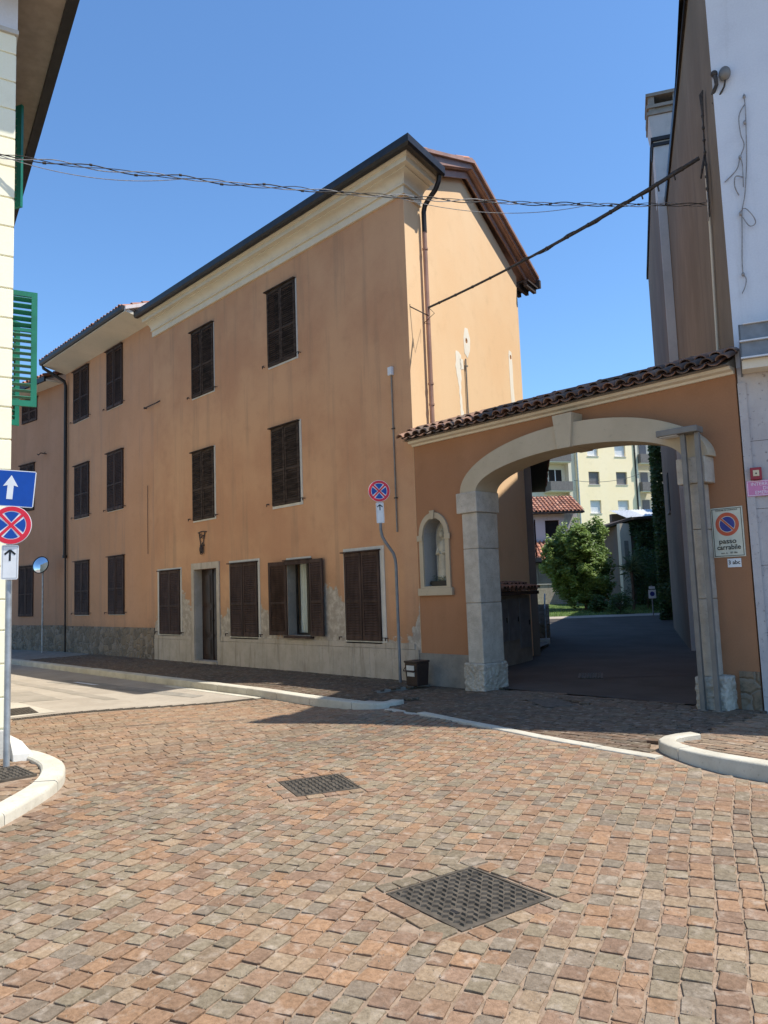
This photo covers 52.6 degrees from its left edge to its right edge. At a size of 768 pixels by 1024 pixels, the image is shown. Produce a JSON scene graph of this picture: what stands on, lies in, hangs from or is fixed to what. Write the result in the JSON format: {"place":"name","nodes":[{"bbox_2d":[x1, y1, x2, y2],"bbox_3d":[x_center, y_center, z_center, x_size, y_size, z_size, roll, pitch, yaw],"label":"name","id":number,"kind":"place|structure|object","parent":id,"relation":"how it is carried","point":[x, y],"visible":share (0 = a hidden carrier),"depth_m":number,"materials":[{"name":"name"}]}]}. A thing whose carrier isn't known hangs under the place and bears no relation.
{"place":"outdoors","nodes":[
{"label":"outdoors","id":0,"kind":"place"},
{"bbox_2d":[0,759,40,801],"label":"corner pavement","id":1,"kind":"structure","parent":0,"point":[7,791],"depth_m":6.78,"materials":[{"name":"brown stone"}]},
{"bbox_2d":[0,469,36,766],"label":"traffic sign","id":2,"kind":"object","parent":1,"relation":"on","point":[17,489],"visible":0.99,"depth_m":7.67,"materials":[{"name":"metal"}]},
{"bbox_2d":[0,765,36,782],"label":"manhole cover","id":3,"kind":"object","parent":1,"relation":"on","point":[11,773],"visible":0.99,"depth_m":7.12,"materials":[{"name":"metal"}]},
{"bbox_2d":[39,301,154,658],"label":"plastered house","id":4,"kind":"structure","parent":0,"point":[104,364],"depth_m":23.68,"materials":[{"name":"paint"}]},
{"bbox_2d":[70,363,90,423],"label":"window","id":5,"kind":"structure","parent":4,"relation":"in","point":[83,403],"depth_m":25.74,"materials":[{"name":"wood"}]},
{"bbox_2d":[71,559,89,615],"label":"window","id":6,"kind":"structure","parent":4,"relation":"in","point":[81,572],"depth_m":24.98,"materials":[{"name":"wood"}]},
{"bbox_2d":[71,461,90,519],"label":"window","id":7,"kind":"structure","parent":4,"relation":"in","point":[82,486],"depth_m":25.33,"materials":[{"name":"wood"}]},
{"bbox_2d":[103,342,124,410],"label":"window","id":8,"kind":"structure","parent":4,"relation":"in","point":[116,400],"depth_m":23.83,"materials":[{"name":"wood"}]},
{"bbox_2d":[103,448,125,511],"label":"window","id":9,"kind":"structure","parent":4,"relation":"in","point":[116,485],"depth_m":23.46,"materials":[{"name":"wood"}]},
{"bbox_2d":[104,554,126,614],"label":"window","id":10,"kind":"structure","parent":4,"relation":"in","point":[116,563],"depth_m":23.08,"materials":[{"name":"wood"}]},
{"bbox_2d":[10,664,248,718],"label":"side street","id":11,"kind":"structure","parent":0,"point":[67,702],"depth_m":14.03,"materials":[{"name":"grey asphalt"}]},
{"bbox_2d":[10,707,38,715],"bbox_3d":[-5.534,3.016,11.666,0.510,0.048,0.810,2,-7,-33],"label":"street grate","id":12,"kind":"object","parent":11,"relation":"on","point":[21,711],"visible":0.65,"depth_m":11.62,"materials":[{"name":"metal"}]},
{"bbox_2d":[10,701,56,716],"bbox_3d":[-9.147,3.546,15.698,0.653,0.001,12.005,3,-8,-43],"label":"channel strip","id":13,"kind":"object","parent":11,"relation":"on","point":[21,705],"visible":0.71,"depth_m":11.95,"materials":[{"name":"paint"}]},
{"bbox_2d":[11,691,59,702],"bbox_3d":[-6.397,3.246,13.630,0.836,0.024,1.959,3,-8,-39],"label":"asphalt patch","id":14,"kind":"object","parent":11,"relation":"on","point":[25,696],"visible":0.77,"depth_m":13.49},
{"bbox_2d":[11,680,115,699],"bbox_3d":[-13.823,4.495,22.888,0.345,0.030,27.022,3,-8,-43],"label":"asphalt patch","id":15,"kind":"object","parent":11,"relation":"on","point":[66,691],"visible":0.86,"depth_m":14.57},
{"bbox_2d":[51,680,202,697],"bbox_3d":[-5.199,3.435,15.159,5.308,0.025,0.631,-8,-8,44],"label":"asphalt patch","id":16,"kind":"object","parent":11,"relation":"on","point":[107,686],"visible":1,"depth_m":15.15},
{"bbox_2d":[11,650,429,701],"bbox_3d":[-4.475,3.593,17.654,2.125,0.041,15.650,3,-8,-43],"label":"pavement","id":17,"kind":"structure","parent":0,"point":[347,687],"depth_m":15.48,"materials":[{"name":"grey concrete"}]},
{"bbox_2d":[11,371,65,651],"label":"plastered house","id":18,"kind":"structure","parent":17,"relation":"on","point":[38,430],"depth_m":27.39,"materials":[{"name":"paint"}]},
{"bbox_2d":[18,565,33,615],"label":"window","id":19,"kind":"structure","parent":18,"relation":"in","point":[25,574],"depth_m":27.79,"materials":[{"name":"paint"}]},
{"bbox_2d":[18,462,34,510],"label":"window","id":20,"kind":"structure","parent":18,"relation":"in","point":[30,466],"depth_m":28.12,"materials":[{"name":"paint"}]},
{"bbox_2d":[21,396,37,424],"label":"window","id":21,"kind":"structure","parent":18,"relation":"in","point":[31,413],"depth_m":28.39,"materials":[{"name":"paint"}]},
{"bbox_2d":[32,556,48,652],"bbox_3d":[-11.482,3.100,25.962,0.600,3.246,0.210,-3,-6,9],"label":"convex mirror","id":22,"kind":"object","parent":17,"relation":"on","point":[40,564],"visible":0.98,"depth_m":26.03,"materials":[{"name":"metal"}]},
{"bbox_2d":[368,480,401,681],"bbox_3d":[0.027,1.239,13.762,0.504,3.635,0.117,0,-6,-21],"label":"traffic sign","id":23,"kind":"object","parent":17,"relation":"on","point":[379,491],"visible":1,"depth_m":13.86,"materials":[{"name":"metal"}]},
{"bbox_2d":[403,659,429,685],"bbox_3d":[0.551,2.731,13.194,0.349,0.415,0.332,3,-8,-43],"label":"rubbish bin","id":24,"kind":"object","parent":17,"relation":"on","point":[416,671],"visible":1,"depth_m":13.10,"materials":[{"name":"brown plastic"}]},
{"bbox_2d":[12,0,678,398],"label":"sky","id":25,"kind":"structure","parent":0,"point":[546,98],"materials":[{"name":"blue"}]},
{"bbox_2d":[540,642,548,649],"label":"side pavement","id":26,"kind":"structure","parent":0,"point":[543,645],"depth_m":20.07,"materials":[{"name":"grey concrete"}]},
{"bbox_2d":[500,581,539,665],"bbox_3d":[2.615,2.356,16.281,0.677,1.840,2.280,-6,-7,32],"label":"meter cabinet","id":27,"kind":"object","parent":26,"relation":"on","point":[516,621],"visible":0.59,"depth_m":16.31,"materials":[{"name":"wood"}]},
{"bbox_2d":[502,675,697,704],"bbox_3d":[3.167,3.090,15.523,6.100,0.001,13.000,3,-8,-43],"label":"driveway entry","id":28,"kind":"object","parent":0,"point":[676,688],"visible":0.25,"depth_m":12.09,"materials":[{"name":"asphalt"}]},
{"bbox_2d":[509,613,695,705],"bbox_3d":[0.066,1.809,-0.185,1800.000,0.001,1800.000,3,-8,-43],"label":"ground","id":29,"kind":"structure","parent":0,"point":[594,696],"depth_m":12.64,"materials":[{"name":"grey stone"}]},
{"bbox_2d":[0,0,79,761],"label":"corner building","id":30,"kind":"structure","parent":29,"relation":"on","point":[34,36],"depth_m":9.14,"materials":[{"name":"beige paint"}]},
{"bbox_2d":[14,104,23,209],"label":"window","id":31,"kind":"structure","parent":30,"relation":"in","point":[18,200],"depth_m":10.49,"materials":[{"name":"green paint"}]},
{"bbox_2d":[11,290,37,425],"bbox_3d":[-5.315,-2.126,11.055,0.539,1.660,1.379,2,-7,-32],"label":"shutter","id":32,"kind":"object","parent":30,"relation":"in","point":[32,297],"depth_m":10.58,"materials":[{"name":"green paint"}]},
{"bbox_2d":[0,154,706,206],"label":"overhead wire bundle","id":33,"kind":"object","parent":30,"relation":"attached to","point":[326,192],"visible":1,"depth_m":9.57,"materials":[{"name":"black rubber"}]},
{"bbox_2d":[0,155,179,180],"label":"slack wire","id":34,"kind":"object","parent":33,"relation":"hanging from","point":[89,177],"visible":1,"depth_m":8.71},
{"bbox_2d":[392,196,587,213],"bbox_3d":[1.484,-4.087,10.278,2.908,0.325,0.009,0,-6,-18],"label":"slack wire","id":35,"kind":"object","parent":33,"relation":"hanging from","point":[487,212],"visible":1,"depth_m":10.17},
{"bbox_2d":[11,658,403,709],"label":"kerb","id":36,"kind":"structure","parent":29,"relation":"on","point":[302,698],"depth_m":13.92,"materials":[{"name":"stone"}]},
{"bbox_2d":[165,685,261,698],"bbox_3d":[-3.199,3.335,14.184,0.140,0.126,3.290,3,-8,-43],"label":"flush kerb strip","id":37,"kind":"object","parent":29,"relation":"on","point":[213,692],"visible":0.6,"depth_m":13.97,"materials":[{"name":"stone"}]},
{"bbox_2d":[133,132,540,679],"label":"plastered house","id":38,"kind":"structure","parent":29,"relation":"on","point":[283,342],"depth_m":16.72,"materials":[{"name":"paint"}]},
{"bbox_2d":[155,567,183,635],"bbox_3d":[-5.634,2.388,20.652,0.285,1.780,1.466,3,-8,-43],"label":"window","id":39,"kind":"structure","parent":38,"relation":"in","point":[169,581],"depth_m":20.54,"materials":[{"name":"wood"}]},
{"bbox_2d":[187,320,216,399],"bbox_3d":[-4.599,-3.844,19.916,0.285,1.808,1.416,3,-8,-43],"label":"window","id":40,"kind":"structure","parent":38,"relation":"in","point":[205,360],"depth_m":19.82,"materials":[{"name":"wood"}]},
{"bbox_2d":[188,445,217,522],"bbox_3d":[-4.505,-0.681,19.615,0.285,1.830,1.376,3,-8,-43],"label":"window","id":41,"kind":"structure","parent":38,"relation":"in","point":[206,510],"depth_m":19.49,"materials":[{"name":"wood"}]},
{"bbox_2d":[191,561,220,664],"bbox_3d":[-4.294,2.519,19.306,0.400,2.530,1.360,3,-8,-43],"label":"door","id":42,"kind":"structure","parent":38,"relation":"in","point":[205,584],"depth_m":19.51,"materials":[{"name":"brown wood"}]},
{"bbox_2d":[225,558,262,638],"bbox_3d":[-3.194,2.020,18.017,0.285,1.820,1.486,3,-8,-43],"label":"window","id":43,"kind":"structure","parent":38,"relation":"in","point":[244,577],"depth_m":17.88,"materials":[{"name":"wood"}]},
{"bbox_2d":[262,276,300,369],"bbox_3d":[-2.246,-4.175,17.374,0.285,1.818,1.396,3,-8,-43],"label":"window","id":44,"kind":"structure","parent":38,"relation":"in","point":[285,332],"depth_m":17.28,"materials":[{"name":"wood"}]},
{"bbox_2d":[266,419,304,508],"bbox_3d":[-2.104,-1.018,17.021,0.285,1.840,1.356,3,-8,-43],"label":"window","id":45,"kind":"structure","parent":38,"relation":"in","point":[289,473],"depth_m":16.89,"materials":[{"name":"wood"}]},
{"bbox_2d":[268,556,324,638],"bbox_3d":[-1.742,1.810,16.476,1.837,1.700,0.451,-8,-8,44],"label":"window","id":46,"kind":"structure","parent":38,"relation":"in","point":[301,580],"depth_m":16.73,"materials":[{"name":"wood"}]},
{"bbox_2d":[339,545,387,643],"bbox_3d":[-0.365,1.600,14.961,0.285,1.830,1.356,3,-8,-43],"label":"window","id":47,"kind":"structure","parent":38,"relation":"in","point":[364,572],"depth_m":14.81,"materials":[{"name":"wood"}]},
{"bbox_2d":[387,366,397,531],"bbox_3d":[0.173,-1.177,14.412,0.070,3.100,0.100,3,-8,-43],"label":"pipe","id":48,"kind":"object","parent":38,"relation":"attached to","point":[390,371],"depth_m":14.43,"materials":[{"name":"metal"}]},
{"bbox_2d":[409,156,699,323],"bbox_3d":[2.636,-4.317,12.928,5.309,1.073,0.461,-7,-8,39],"label":"thick overhead cable","id":49,"kind":"object","parent":38,"relation":"attached to","point":[638,195],"visible":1,"depth_m":12.25,"materials":[{"name":"rubber"}]},
{"bbox_2d":[0,699,767,1023],"bbox_3d":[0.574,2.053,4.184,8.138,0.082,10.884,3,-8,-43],"label":"square setts","id":50,"kind":"structure","parent":29,"relation":"on","point":[733,1006],"depth_m":4.28,"materials":[{"name":"brown stone"}]},
{"bbox_2d":[0,749,64,827],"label":"kerb","id":51,"kind":"structure","parent":50,"relation":"on","point":[47,783],"depth_m":6.45,"materials":[{"name":"stone"}]},
{"bbox_2d":[12,698,264,720],"bbox_3d":[-3.622,3.076,11.985,3.850,0.223,0.158,2,-7,-34],"label":"drain channel","id":52,"kind":"object","parent":50,"relation":"in","point":[79,712],"visible":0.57,"depth_m":11.77,"materials":[{"name":"stone"}]},
{"bbox_2d":[10,699,374,788],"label":"street end setts","id":53,"kind":"structure","parent":50,"relation":"on","point":[250,721],"depth_m":9.54,"materials":[{"name":"brown stone"}]},
{"bbox_2d":[262,780,294,798],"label":"paving stones","id":54,"kind":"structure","parent":50,"relation":"on","point":[278,789],"depth_m":6.43,"materials":[{"name":"brown stone"}]},
{"bbox_2d":[275,769,346,781],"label":"paving stones","id":55,"kind":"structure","parent":50,"relation":"on","point":[311,775],"depth_m":6.90,"materials":[{"name":"brown stone"}]},
{"bbox_2d":[278,774,360,796],"bbox_3d":[-0.547,2.322,6.569,0.552,0.051,0.563,0,-6,-23],"label":"manhole cover","id":56,"kind":"object","parent":50,"relation":"on","point":[317,785],"visible":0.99,"depth_m":6.54,"materials":[{"name":"metal"}]},
{"bbox_2d":[288,789,363,801],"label":"paving stones","id":57,"kind":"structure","parent":50,"relation":"on","point":[324,795],"depth_m":6.21,"materials":[{"name":"brown stone"}]},
{"bbox_2d":[340,772,378,791],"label":"paving stones","id":58,"kind":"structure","parent":50,"relation":"on","point":[355,779],"depth_m":6.60,"materials":[{"name":"brown stone"}]},
{"bbox_2d":[1,721,767,1023],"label":"grit","id":59,"kind":"object","parent":50,"relation":"on","point":[382,875],"visible":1,"depth_m":4.65,"materials":[{"name":"brown gravel"}]},
{"bbox_2d":[362,891,456,939],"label":"paving stones","id":60,"kind":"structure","parent":50,"relation":"on","point":[417,918],"depth_m":3.86,"materials":[{"name":"brown stone"}]},
{"bbox_2d":[376,857,487,892],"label":"paving stones","id":61,"kind":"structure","parent":50,"relation":"on","point":[422,877],"depth_m":4.39,"materials":[{"name":"brown stone"}]},
{"bbox_2d":[386,866,550,931],"bbox_3d":[0.438,2.032,4.081,0.614,0.051,0.611,2,-7,-36],"label":"manhole cover","id":62,"kind":"object","parent":50,"relation":"on","point":[465,899],"visible":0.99,"depth_m":4.05,"materials":[{"name":"metal"}]},
{"bbox_2d":[448,898,563,946],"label":"paving stones","id":63,"kind":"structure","parent":50,"relation":"on","point":[493,928],"depth_m":3.73,"materials":[{"name":"brown stone"}]},
{"bbox_2d":[385,708,662,759],"bbox_3d":[1.268,2.556,8.955,0.197,0.169,4.489,2,-7,-33],"label":"flush kerb strip","id":64,"kind":"object","parent":50,"relation":"on","point":[554,739],"visible":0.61,"depth_m":8.31,"materials":[{"name":"stone"}]},
{"bbox_2d":[477,862,586,902],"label":"paving stones","id":65,"kind":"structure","parent":50,"relation":"on","point":[538,885],"depth_m":4.21,"materials":[{"name":"brown stone"}]},
{"bbox_2d":[527,698,576,707],"bbox_3d":[2.312,2.644,10.713,0.460,0.044,0.793,-1,-6,-9],"label":"manhole cover","id":66,"kind":"object","parent":50,"relation":"on","point":[552,702],"visible":0.67,"depth_m":10.67,"materials":[{"name":"metal"}]},
{"bbox_2d":[385,686,766,752],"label":"gateway setts","id":67,"kind":"structure","parent":50,"relation":"on","point":[634,725],"depth_m":9.55,"materials":[{"name":"stone"}]},
{"bbox_2d":[656,425,724,712],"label":"pillar","id":68,"kind":"structure","parent":67,"relation":"on","point":[684,431],"depth_m":9.70,"materials":[{"name":"grey stone"}]},
{"bbox_2d":[658,732,767,782],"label":"kerb","id":69,"kind":"structure","parent":50,"relation":"on","point":[674,747],"depth_m":6.75,"materials":[{"name":"stone"}]},
{"bbox_2d":[524,460,549,655],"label":"annex building","id":70,"kind":"structure","parent":29,"relation":"on","point":[535,477],"depth_m":18.35,"materials":[{"name":"grey paint"}]},
{"bbox_2d":[396,346,764,710],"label":"gateway wall","id":71,"kind":"structure","parent":29,"relation":"on","point":[466,465],"depth_m":11.64,"materials":[{"name":"paint"}]},
{"bbox_2d":[435,524,445,580],"bbox_3d":[1.067,0.734,13.717,0.227,1.125,0.440,3,-8,-43],"label":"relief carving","id":72,"kind":"object","parent":71,"relation":"on","point":[440,554],"visible":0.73,"depth_m":13.68,"materials":[{"name":"stone"}]},
{"bbox_2d":[710,506,745,557],"bbox_3d":[4.344,0.254,9.815,0.018,0.630,0.400,3,-8,-43],"label":"driveway sign","id":73,"kind":"object","parent":71,"relation":"attached to","point":[728,535],"visible":1,"depth_m":9.80,"materials":[{"name":"white metal"}]},
{"bbox_2d":[727,558,741,566],"bbox_3d":[4.394,0.637,9.740,0.013,0.110,0.170,3,-8,-43],"label":"number plaque","id":74,"kind":"object","parent":71,"relation":"attached to","point":[734,562],"visible":1,"depth_m":9.73,"materials":[{"name":"white metal"}]},
{"bbox_2d":[646,158,690,648],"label":"building","id":75,"kind":"structure","parent":29,"relation":"on","point":[654,271],"depth_m":21.21,"materials":[{"name":"grey paint"}]},
{"bbox_2d":[645,88,695,650],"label":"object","id":76,"kind":"structure","parent":75,"relation":"attached to","point":[658,110],"depth_m":18.86,"materials":[{"name":"paint"}]},
{"bbox_2d":[664,0,767,713],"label":"corner building","id":77,"kind":"structure","parent":29,"relation":"on","point":[715,307],"depth_m":10.17,"materials":[{"name":"white paint"}]},
{"bbox_2d":[699,90,710,220],"bbox_3d":[4.554,-5.011,11.073,0.077,1.816,0.494,-4,-6,17],"label":"corner cable run","id":78,"kind":"object","parent":77,"relation":"attached to","point":[704,140],"visible":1,"depth_m":10.98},
{"bbox_2d":[710,70,718,94],"bbox_3d":[4.348,-5.651,10.228,0.089,0.305,0.138,-3,-6,12],"label":"cable cap","id":79,"kind":"object","parent":77,"relation":"attached to","point":[713,74],"visible":1,"depth_m":10.18,"materials":[{"name":"grey metal"}]},
{"bbox_2d":[712,66,730,103],"bbox_3d":[4.411,-5.629,10.209,0.138,0.377,0.308,2,-7,-34],"label":"wall light","id":80,"kind":"object","parent":77,"relation":"attached to","point":[724,73],"visible":1,"depth_m":10.11,"materials":[{"name":"white glass"}]},
{"bbox_2d":[725,94,755,293],"bbox_3d":[4.571,-4.092,9.979,0.334,2.643,0.046,-5,-6,23],"label":"hanging steel cable","id":81,"kind":"object","parent":77,"relation":"hanging from","point":[740,157],"visible":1,"depth_m":9.99,"materials":[{"name":"grey metal"}]},
{"bbox_2d":[738,320,767,376],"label":"metal canopy","id":82,"kind":"object","parent":77,"relation":"attached to","point":[753,345],"visible":1,"depth_m":9.51,"materials":[{"name":"metal"}]},
{"bbox_2d":[750,467,761,479],"bbox_3d":[4.605,-0.475,9.617,0.130,0.150,0.092,-5,-6,23],"label":"emergency switch","id":83,"kind":"object","parent":77,"relation":"attached to","point":[755,473],"visible":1,"depth_m":9.59,"materials":[{"name":"red plastic"}]},
{"bbox_2d":[746,479,767,496],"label":"emergency plate","id":84,"kind":"object","parent":77,"relation":"attached to","point":[757,488],"visible":1,"depth_m":9.61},
{"bbox_2d":[508,615,697,680],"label":"driveway","id":85,"kind":"structure","parent":0,"point":[631,646],"depth_m":18.22,"materials":[{"name":"grey asphalt"}]},
{"bbox_2d":[538,593,550,643],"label":"gate post","id":86,"kind":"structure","parent":85,"relation":"on","point":[544,622],"depth_m":21.52,"materials":[{"name":"metal"}]},
{"bbox_2d":[578,673,602,678],"bbox_3d":[3.629,2.886,13.640,0.416,0.048,0.799,-4,-6,15],"label":"driveway grate","id":87,"kind":"object","parent":85,"relation":"on","point":[590,675],"visible":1,"depth_m":13.53,"materials":[{"name":"metal"}]},
{"bbox_2d":[648,585,655,614],"bbox_3d":[10.798,3.553,31.248,0.300,1.200,0.068,-2,-6,0],"label":"courtyard sign","id":88,"kind":"object","parent":85,"relation":"on","point":[651,593],"visible":1,"depth_m":31.24,"materials":[{"name":"metal"}]},
{"bbox_2d":[647,445,672,619],"bbox_3d":[10.218,0.307,28.750,0.607,7.585,0.682,-4,-6,17],"label":"ivy","id":89,"kind":"object","parent":85,"relation":"on","point":[660,527],"visible":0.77,"depth_m":28.70,"materials":[{"name":"green plant"}]},
{"bbox_2d":[549,602,659,616],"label":"lawn","id":90,"kind":"structure","parent":0,"point":[583,608],"depth_m":35.94,"materials":[{"name":"plant"}]},
{"bbox_2d":[537,584,574,603],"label":"garden wall","id":91,"kind":"structure","parent":90,"relation":"on","point":[551,597],"depth_m":43.80,"materials":[{"name":"stone"}]},
{"bbox_2d":[532,495,584,583],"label":"courtyard house","id":92,"kind":"structure","parent":90,"relation":"on","point":[550,513],"depth_m":48.19,"materials":[{"name":"paint"}]},
{"bbox_2d":[545,520,558,538],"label":"window","id":93,"kind":"structure","parent":92,"relation":"in","point":[550,526],"depth_m":48.27,"materials":[{"name":"glass"}]},
{"bbox_2d":[538,515,616,609],"bbox_3d":[9.439,2.486,37.420,3.492,4.616,3.497,3,-8,-43],"label":"tree","id":94,"kind":"object","parent":90,"relation":"on","point":[575,566],"visible":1,"depth_m":36.65,"materials":[{"name":"green plant"}]},
{"bbox_2d":[532,445,662,525],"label":"apartment block","id":95,"kind":"structure","parent":90,"relation":"on","point":[593,495],"depth_m":73.44,"materials":[{"name":"paint"}]},
{"bbox_2d":[549,470,561,480],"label":"balcony door","id":96,"kind":"structure","parent":95,"relation":"in","point":[554,475],"depth_m":72.77,"materials":[{"name":"glass"}]},
{"bbox_2d":[588,472,600,484],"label":"window","id":97,"kind":"structure","parent":95,"relation":"in","point":[593,476],"depth_m":73.35,"materials":[{"name":"glass"}]},
{"bbox_2d":[590,501,602,513],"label":"window","id":98,"kind":"structure","parent":95,"relation":"in","point":[595,505],"depth_m":73.06,"materials":[{"name":"glass"}]},
{"bbox_2d":[614,446,623,456],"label":"window","id":99,"kind":"structure","parent":95,"relation":"in","point":[619,450],"depth_m":74.55,"materials":[{"name":"glass"}]},
{"bbox_2d":[616,472,625,484],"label":"window","id":100,"kind":"structure","parent":95,"relation":"in","point":[619,475],"depth_m":74.28,"materials":[{"name":"glass"}]},
{"bbox_2d":[587,594,607,611],"bbox_3d":[9.547,4.125,34.740,0.973,0.919,0.959,-4,-6,16],"label":"shrub","id":101,"kind":"object","parent":90,"relation":"on","point":[599,598],"visible":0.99,"depth_m":34.64,"materials":[{"name":"green plant"}]},
{"bbox_2d":[606,592,634,613],"bbox_3d":[10.087,3.933,33.221,1.276,1.042,1.208,-5,-6,25],"label":"shrub","id":102,"kind":"object","parent":90,"relation":"on","point":[627,601],"visible":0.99,"depth_m":33.08,"materials":[{"name":"green plant"}]},
{"bbox_2d":[609,493,651,522],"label":"corrugated roof building","id":103,"kind":"structure","parent":90,"relation":"on","point":[621,515],"depth_m":45.63,"materials":[{"name":"grey paint"}]},
{"bbox_2d":[615,553,646,609],"bbox_3d":[11.461,3.181,35.814,1.464,2.823,1.527,3,-8,-43],"label":"yucca","id":104,"kind":"object","parent":90,"relation":"on","point":[632,564],"visible":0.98,"depth_m":35.72,"materials":[{"name":"green plant"}]},
{"bbox_2d":[603,515,661,604],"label":"garden shed","id":105,"kind":"structure","parent":90,"relation":"on","point":[619,542],"depth_m":40.12,"materials":[{"name":"paint"}]},
{"bbox_2d":[628,517,659,604],"bbox_3d":[14.717,2.440,39.817,4.148,4.584,0.558,-2,-6,-3],"label":"ivy","id":106,"kind":"object","parent":105,"relation":"attached to","point":[637,526],"visible":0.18,"depth_m":39.88,"materials":[{"name":"green plant"}]},
{"bbox_2d":[618,543,668,607],"bbox_3d":[12.338,3.011,36.646,2.433,3.232,2.361,0,-6,-16],"label":"shrub","id":107,"kind":"object","parent":90,"relation":"on","point":[652,571],"visible":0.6,"depth_m":36.50,"materials":[{"name":"green plant"}]},
{"bbox_2d":[550,613,659,618],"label":"driveway end","id":108,"kind":"structure","parent":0,"point":[614,615],"depth_m":31.98,"materials":[{"name":"concrete"}]},
{"bbox_2d":[681,713,767,759],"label":"corner pavement","id":109,"kind":"structure","parent":0,"point":[747,738],"depth_m":7.63,"materials":[{"name":"brown stone"}]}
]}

